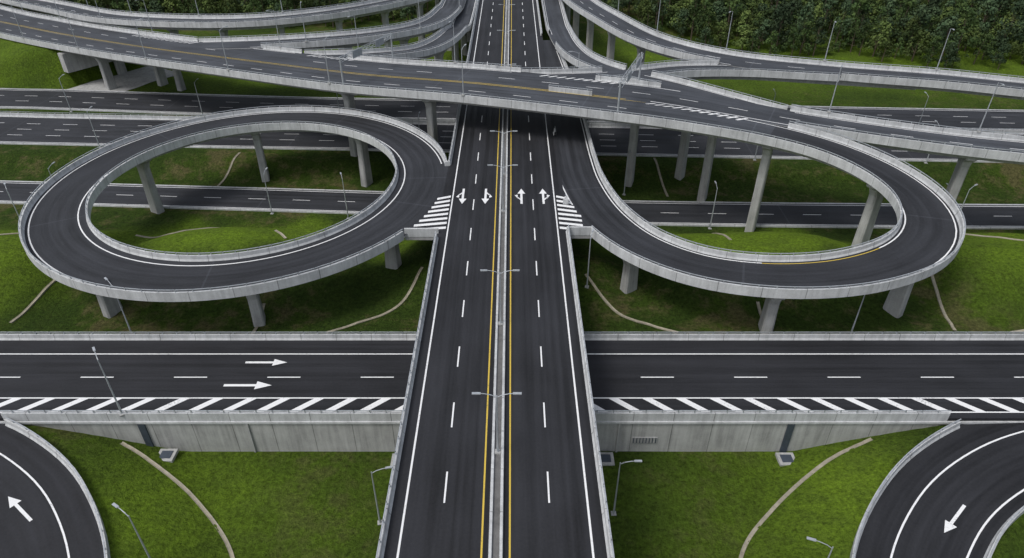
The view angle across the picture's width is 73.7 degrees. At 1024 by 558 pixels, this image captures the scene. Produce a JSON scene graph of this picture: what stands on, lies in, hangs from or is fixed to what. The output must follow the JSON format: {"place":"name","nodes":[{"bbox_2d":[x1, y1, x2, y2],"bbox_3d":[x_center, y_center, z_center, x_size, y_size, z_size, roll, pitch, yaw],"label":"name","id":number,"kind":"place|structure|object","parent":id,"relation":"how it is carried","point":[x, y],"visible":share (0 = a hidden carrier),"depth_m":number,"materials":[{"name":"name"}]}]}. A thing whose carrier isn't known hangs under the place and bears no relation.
{"place":"outdoors","nodes":[
{"label":"outdoors","id":0,"kind":"place"},
{"bbox_2d":[0,0,1023,557],"bbox_3d":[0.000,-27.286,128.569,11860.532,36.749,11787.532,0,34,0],"label":"ground","id":1,"kind":"structure","parent":0,"point":[322,504],"depth_m":104.34,"materials":[{"name":"green plant"}]},
{"bbox_2d":[4,182,18,216],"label":"street lamp","id":2,"kind":"object","parent":1,"relation":"on","point":[11,199],"visible":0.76,"depth_m":114.68,"materials":[{"name":"metal"}]},
{"bbox_2d":[9,279,55,322],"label":"drainage channel","id":3,"kind":"object","parent":1,"relation":"on","point":[35,300],"visible":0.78,"depth_m":105.44,"materials":[{"name":"concrete"}]},
{"bbox_2d":[0,416,109,557],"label":"curved ramp","id":4,"kind":"structure","parent":1,"relation":"on","point":[48,508],"depth_m":75.82,"materials":[{"name":"black asphalt"}]},
{"bbox_2d":[59,74,72,111],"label":"street lamp","id":5,"kind":"object","parent":1,"relation":"on","point":[65,95],"visible":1,"depth_m":177.28,"materials":[{"name":"metal"}]},
{"bbox_2d":[87,106,101,147],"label":"street lamp","id":6,"kind":"object","parent":1,"relation":"on","point":[93,128],"visible":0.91,"depth_m":157.89,"materials":[{"name":"metal"}]},
{"bbox_2d":[57,51,173,90],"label":"bridge abutment","id":7,"kind":"object","parent":1,"relation":"on","point":[126,81],"visible":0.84,"depth_m":196.65,"materials":[{"name":"concrete"}]},
{"bbox_2d":[104,277,131,331],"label":"street lamp","id":8,"kind":"object","parent":1,"relation":"on","point":[105,278],"visible":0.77,"depth_m":96.47,"materials":[{"name":"metal"}]},
{"bbox_2d":[112,503,150,557],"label":"street lamp","id":9,"kind":"object","parent":1,"relation":"on","point":[115,505],"visible":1,"depth_m":68.11,"materials":[{"name":"metal"}]},
{"bbox_2d":[135,232,175,237],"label":"drainage channel","id":10,"kind":"object","parent":1,"relation":"on","point":[152,237],"visible":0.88,"depth_m":129.50,"materials":[{"name":"concrete"}]},
{"bbox_2d":[159,449,178,462],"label":"drain inlet","id":11,"kind":"object","parent":1,"relation":"on","point":[168,455],"visible":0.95,"depth_m":86.01,"materials":[{"name":"concrete"}]},
{"bbox_2d":[120,442,234,557],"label":"drainage channel","id":12,"kind":"object","parent":1,"relation":"on","point":[191,495],"visible":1,"depth_m":81.77,"materials":[{"name":"concrete"}]},
{"bbox_2d":[174,227,219,232],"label":"drainage channel","id":13,"kind":"object","parent":1,"relation":"on","point":[195,229],"visible":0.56,"depth_m":128.91,"materials":[{"name":"concrete"}]},
{"bbox_2d":[0,0,440,49],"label":"ramp viaduct","id":14,"kind":"object","parent":1,"relation":"on","point":[173,24],"visible":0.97,"depth_m":205.14,"materials":[{"name":"concrete"}]},
{"bbox_2d":[217,152,240,185],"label":"drainage channel","id":15,"kind":"object","parent":1,"relation":"on","point":[226,175],"visible":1,"depth_m":153.83,"materials":[{"name":"concrete"}]},
{"bbox_2d":[18,105,447,326],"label":"loop ramp","id":16,"kind":"structure","parent":1,"relation":"on","point":[64,240],"depth_m":108.78,"materials":[{"name":"grey asphalt"}]},
{"bbox_2d":[252,303,265,331],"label":"drainage channel","id":17,"kind":"object","parent":1,"relation":"on","point":[256,328],"visible":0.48,"depth_m":100.45,"materials":[{"name":"concrete"}]},
{"bbox_2d":[263,167,273,213],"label":"street lamp","id":18,"kind":"object","parent":1,"relation":"on","point":[267,193],"visible":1,"depth_m":137.12,"materials":[{"name":"metal"}]},
{"bbox_2d":[274,230,286,237],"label":"drainage channel","id":19,"kind":"object","parent":1,"relation":"on","point":[281,234],"visible":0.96,"depth_m":119.12,"materials":[{"name":"concrete"}]},
{"bbox_2d":[172,0,465,95],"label":"ramp viaduct","id":20,"kind":"object","parent":1,"relation":"on","point":[443,13],"visible":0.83,"depth_m":184.36,"materials":[{"name":"concrete"}]},
{"bbox_2d":[300,2,307,41],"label":"street lamp","id":21,"kind":"object","parent":20,"relation":"on","point":[303,24],"visible":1,"depth_m":174.12,"materials":[{"name":"metal"}]},
{"bbox_2d":[340,172,349,219],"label":"street lamp","id":22,"kind":"object","parent":1,"relation":"on","point":[345,198],"visible":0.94,"depth_m":135.29,"materials":[{"name":"metal"}]},
{"bbox_2d":[326,267,423,331],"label":"drainage channel","id":23,"kind":"object","parent":1,"relation":"on","point":[396,306],"visible":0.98,"depth_m":103.87,"materials":[{"name":"concrete"}]},
{"bbox_2d":[371,466,391,524],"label":"street lamp","id":24,"kind":"object","parent":1,"relation":"on","point":[379,521],"visible":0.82,"depth_m":76.66,"materials":[{"name":"metal"}]},
{"bbox_2d":[304,0,476,62],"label":"ramp viaduct","id":25,"kind":"object","parent":1,"relation":"on","point":[438,44],"visible":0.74,"depth_m":185.84,"materials":[{"name":"concrete"}]},
{"bbox_2d":[0,22,965,331],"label":"elevated highway","id":26,"kind":"structure","parent":1,"relation":"on","point":[922,238],"depth_m":115.62,"materials":[{"name":"concrete"}]},
{"bbox_2d":[11,3,24,38],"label":"street lamp","id":27,"kind":"object","parent":26,"relation":"on","point":[17,22],"visible":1,"depth_m":196.36,"materials":[{"name":"metal"}]},
{"bbox_2d":[66,10,79,48],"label":"street lamp","id":28,"kind":"object","parent":26,"relation":"on","point":[77,47],"visible":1,"depth_m":181.91,"materials":[{"name":"metal"}]},
{"bbox_2d":[135,18,147,58],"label":"street lamp","id":29,"kind":"object","parent":26,"relation":"on","point":[140,40],"visible":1,"depth_m":167.72,"materials":[{"name":"metal"}]},
{"bbox_2d":[219,26,229,70],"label":"street lamp","id":30,"kind":"object","parent":26,"relation":"on","point":[223,49],"visible":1,"depth_m":154.01,"materials":[{"name":"metal"}]},
{"bbox_2d":[323,35,331,83],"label":"street lamp","id":31,"kind":"object","parent":26,"relation":"on","point":[329,82],"visible":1,"depth_m":141.19,"materials":[{"name":"metal"}]},
{"bbox_2d":[461,44,466,95],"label":"street lamp","id":32,"kind":"object","parent":26,"relation":"on","point":[463,94],"visible":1,"depth_m":132.50,"materials":[{"name":"metal"}]},
{"bbox_2d":[376,0,614,557],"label":"viaduct","id":33,"kind":"object","parent":1,"relation":"on","point":[458,488],"visible":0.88,"depth_m":80.80,"materials":[{"name":"asphalt"}]},
{"bbox_2d":[472,392,521,454],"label":"street lamp","id":34,"kind":"object","parent":33,"relation":"on","point":[497,451],"visible":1,"depth_m":66.18,"materials":[{"name":"metal"}]},
{"bbox_2d":[480,269,519,325],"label":"street lamp","id":35,"kind":"object","parent":33,"relation":"on","point":[500,323],"visible":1,"depth_m":83.29,"materials":[{"name":"metal"}]},
{"bbox_2d":[488,164,517,211],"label":"street lamp","id":36,"kind":"object","parent":33,"relation":"on","point":[502,210],"visible":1,"depth_m":108.85,"materials":[{"name":"metal"}]},
{"bbox_2d":[490,130,516,174],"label":"street lamp","id":37,"kind":"object","parent":33,"relation":"on","point":[504,173],"visible":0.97,"depth_m":119.49,"materials":[{"name":"metal"}]},
{"bbox_2d":[497,30,515,62],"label":"street lamp","id":38,"kind":"object","parent":33,"relation":"on","point":[506,43],"visible":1,"depth_m":174.24,"materials":[{"name":"metal"}]},
{"bbox_2d":[0,5,1023,201],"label":"elevated highway","id":39,"kind":"structure","parent":1,"relation":"on","point":[967,148],"depth_m":141.30,"materials":[{"name":"concrete"}]},
{"bbox_2d":[266,10,280,47],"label":"street lamp","id":40,"kind":"object","parent":39,"relation":"on","point":[277,30],"visible":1,"depth_m":170.29,"materials":[{"name":"metal"}]},
{"bbox_2d":[338,33,393,84],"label":"sign gantry","id":41,"kind":"object","parent":39,"relation":"on","point":[357,52],"visible":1,"depth_m":145.97,"materials":[{"name":"metal"}]},
{"bbox_2d":[448,21,456,62],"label":"street lamp","id":42,"kind":"object","parent":39,"relation":"on","point":[454,42],"visible":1,"depth_m":150.61,"materials":[{"name":"metal"}]},
{"bbox_2d":[617,52,643,112],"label":"sign gantry","id":43,"kind":"object","parent":39,"relation":"on","point":[638,63],"visible":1,"depth_m":130.24,"materials":[{"name":"metal"}]},
{"bbox_2d":[521,59,915,89],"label":"ramp viaduct","id":44,"kind":"object","parent":39,"relation":"on","point":[702,69],"visible":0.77,"depth_m":154.28,"materials":[{"name":"concrete"}]},
{"bbox_2d":[827,65,842,112],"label":"street lamp","id":45,"kind":"object","parent":39,"relation":"on","point":[829,111],"visible":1,"depth_m":126.91,"materials":[{"name":"metal"}]},
{"bbox_2d":[976,82,1004,132],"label":"street lamp","id":46,"kind":"object","parent":39,"relation":"on","point":[978,131],"visible":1,"depth_m":120.51,"materials":[{"name":"metal"}]},
{"bbox_2d":[0,420,1023,451],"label":"retaining wall","id":47,"kind":"structure","parent":1,"relation":"on","point":[382,436],"depth_m":86.05,"materials":[{"name":"concrete"}]},
{"bbox_2d":[137,424,794,451],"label":"downpipes","id":48,"kind":"object","parent":47,"relation":"attached to","point":[783,447],"visible":0.88,"depth_m":86.38,"materials":[{"name":"metal"}]},
{"bbox_2d":[0,111,1023,162],"bbox_3d":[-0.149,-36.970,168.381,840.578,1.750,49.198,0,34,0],"label":"highway","id":49,"kind":"structure","parent":1,"relation":"on","point":[607,138],"depth_m":165.00,"materials":[{"name":"grey asphalt"}]},
{"bbox_2d":[0,88,1023,129],"bbox_3d":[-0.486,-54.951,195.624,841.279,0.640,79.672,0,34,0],"label":"highway","id":50,"kind":"structure","parent":1,"relation":"on","point":[126,101],"depth_m":182.34,"materials":[{"name":"grey asphalt"}]},
{"bbox_2d":[27,0,1023,69],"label":"forest","id":51,"kind":"object","parent":1,"relation":"on","point":[966,20],"visible":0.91,"depth_m":226.97,"materials":[{"name":"green plant"}]},
{"bbox_2d":[585,229,593,288],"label":"street lamp","id":52,"kind":"object","parent":1,"relation":"on","point":[587,286],"visible":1,"depth_m":105.28,"materials":[{"name":"metal"}]},
{"bbox_2d":[600,452,614,465],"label":"drain inlet","id":53,"kind":"object","parent":1,"relation":"on","point":[607,458],"visible":0.57,"depth_m":86.30,"materials":[{"name":"concrete"}]},
{"bbox_2d":[611,460,641,515],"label":"street lamp","id":54,"kind":"object","parent":1,"relation":"on","point":[613,512],"visible":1,"depth_m":77.47,"materials":[{"name":"metal"}]},
{"bbox_2d":[622,150,630,194],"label":"street lamp","id":55,"kind":"object","parent":1,"relation":"on","point":[625,175],"visible":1,"depth_m":144.02,"materials":[{"name":"metal"}]},
{"bbox_2d":[584,273,678,331],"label":"drainage channel","id":56,"kind":"object","parent":1,"relation":"on","point":[615,310],"visible":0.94,"depth_m":103.75,"materials":[{"name":"concrete"}]},
{"bbox_2d":[653,158,667,196],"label":"drainage channel","id":57,"kind":"object","parent":1,"relation":"on","point":[661,180],"visible":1,"depth_m":150.63,"materials":[{"name":"concrete"}]},
{"bbox_2d":[541,0,787,179],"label":"ramp viaduct","id":58,"kind":"object","parent":1,"relation":"on","point":[562,36],"visible":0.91,"depth_m":158.66,"materials":[{"name":"concrete"}]},
{"bbox_2d":[708,181,717,228],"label":"street lamp","id":59,"kind":"object","parent":1,"relation":"on","point":[713,209],"visible":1,"depth_m":132.05,"materials":[{"name":"metal"}]},
{"bbox_2d":[713,233,731,239],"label":"drainage channel","id":60,"kind":"object","parent":1,"relation":"on","point":[727,237],"visible":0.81,"depth_m":118.83,"materials":[{"name":"concrete"}]},
{"bbox_2d":[756,301,761,315],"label":"drainage channel","id":61,"kind":"object","parent":1,"relation":"on","point":[759,307],"visible":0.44,"depth_m":103.48,"materials":[{"name":"concrete"}]},
{"bbox_2d":[775,452,794,465],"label":"drain inlet","id":62,"kind":"object","parent":1,"relation":"on","point":[785,458],"visible":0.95,"depth_m":86.53,"materials":[{"name":"concrete"}]},
{"bbox_2d":[562,0,1023,99],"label":"ramp viaduct","id":63,"kind":"object","parent":1,"relation":"on","point":[613,23],"visible":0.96,"depth_m":160.28,"materials":[{"name":"concrete"}]},
{"bbox_2d":[725,11,732,49],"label":"street lamp","id":64,"kind":"object","parent":63,"relation":"on","point":[729,32],"visible":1,"depth_m":164.90,"materials":[{"name":"metal"}]},
{"bbox_2d":[823,21,835,61],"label":"street lamp","id":65,"kind":"object","parent":63,"relation":"on","point":[829,42],"visible":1,"depth_m":157.40,"materials":[{"name":"metal"}]},
{"bbox_2d":[935,29,954,69],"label":"street lamp","id":66,"kind":"object","parent":63,"relation":"on","point":[942,51],"visible":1,"depth_m":152.27,"materials":[{"name":"metal"}]},
{"bbox_2d":[739,437,872,557],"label":"drainage channel","id":67,"kind":"object","parent":1,"relation":"on","point":[780,501],"visible":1,"depth_m":81.48,"materials":[{"name":"concrete"}]},
{"bbox_2d":[807,537,832,557],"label":"street lamp","id":68,"kind":"object","parent":1,"relation":"on","point":[811,539],"visible":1,"depth_m":64.11,"materials":[{"name":"metal"}]},
{"bbox_2d":[851,295,864,331],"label":"street lamp","id":69,"kind":"object","parent":1,"relation":"on","point":[857,314],"visible":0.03,"depth_m":96.76,"materials":[{"name":"metal"}]},
{"bbox_2d":[850,419,1023,557],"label":"curved ramp","id":70,"kind":"structure","parent":1,"relation":"on","point":[955,489],"depth_m":76.42,"materials":[{"name":"black asphalt"}]},
{"bbox_2d":[930,275,956,330],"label":"drainage channel","id":71,"kind":"object","parent":1,"relation":"on","point":[940,303],"visible":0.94,"depth_m":105.81,"materials":[{"name":"concrete"}]},
{"bbox_2d":[965,233,1023,240],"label":"drainage channel","id":72,"kind":"object","parent":1,"relation":"on","point":[994,237],"visible":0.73,"depth_m":116.72,"materials":[{"name":"concrete"}]},
{"bbox_2d":[0,332,1023,420],"bbox_3d":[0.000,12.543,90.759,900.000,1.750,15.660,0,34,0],"label":"cross road","id":73,"kind":"structure","parent":0,"point":[634,376],"depth_m":90.80,"materials":[{"name":"black asphalt"}]},
{"bbox_2d":[92,347,124,416],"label":"street lamp","id":74,"kind":"object","parent":73,"relation":"on","point":[116,401],"visible":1,"depth_m":81.80,"materials":[{"name":"metal"}]},
{"bbox_2d":[0,180,1023,228],"bbox_3d":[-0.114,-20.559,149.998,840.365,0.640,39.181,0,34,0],"label":"service road","id":75,"kind":"structure","parent":0,"point":[805,215],"depth_m":141.62,"materials":[{"name":"grey asphalt"}]}
]}

